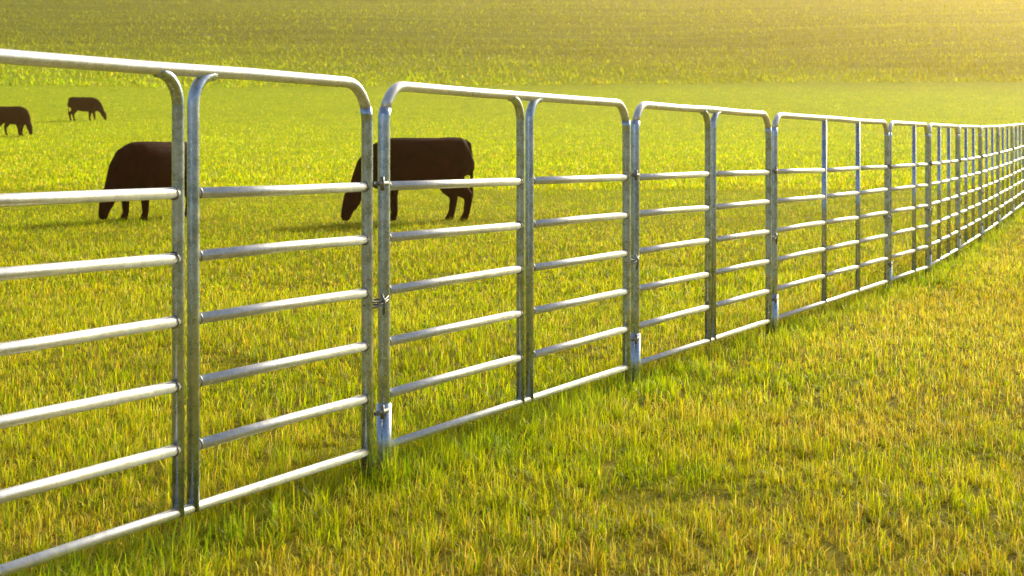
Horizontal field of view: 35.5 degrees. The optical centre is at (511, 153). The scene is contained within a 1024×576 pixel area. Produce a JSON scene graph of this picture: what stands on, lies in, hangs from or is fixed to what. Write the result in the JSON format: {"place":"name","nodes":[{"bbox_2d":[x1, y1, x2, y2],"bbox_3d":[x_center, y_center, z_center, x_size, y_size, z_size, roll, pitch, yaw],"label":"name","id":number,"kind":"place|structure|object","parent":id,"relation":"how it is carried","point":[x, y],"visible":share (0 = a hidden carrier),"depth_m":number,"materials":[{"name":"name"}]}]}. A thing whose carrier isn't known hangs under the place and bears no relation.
{"place":"outdoors","nodes":[
{"label":"outdoors","id":0,"kind":"place"},
{"bbox_2d":[0,0,1023,575],"bbox_3d":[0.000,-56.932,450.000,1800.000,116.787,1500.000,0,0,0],"label":"pasture ground","id":1,"kind":"structure","parent":0,"point":[638,88],"depth_m":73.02,"materials":[{"name":"green plant"}]},
{"bbox_2d":[0,106,32,135],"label":"brown cow","id":2,"kind":"object","parent":1,"relation":"on","point":[19,117],"visible":1,"depth_m":79.52},
{"bbox_2d":[67,97,106,120],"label":"black cow","id":3,"kind":"object","parent":1,"relation":"on","point":[90,105],"visible":0.99,"depth_m":99.73},
{"bbox_2d":[98,141,186,220],"bbox_3d":[-6.796,0.514,29.798,0.852,1.499,2.387,0,0,34],"label":"black cow","id":4,"kind":"object","parent":1,"relation":"on","point":[140,165],"visible":0.52,"depth_m":29.35},
{"bbox_2d":[341,137,474,220],"bbox_3d":[-1.950,0.489,29.284,2.585,1.584,0.977,0,0,-21],"label":"black cow","id":5,"kind":"object","parent":1,"relation":"on","point":[443,158],"visible":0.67,"depth_m":29.05},
{"bbox_2d":[0,49,1023,575],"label":"metal pipe fence","id":6,"kind":"object","parent":1,"relation":"on","point":[524,181],"visible":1,"depth_m":7.11,"materials":[{"name":"metal"}]}
]}

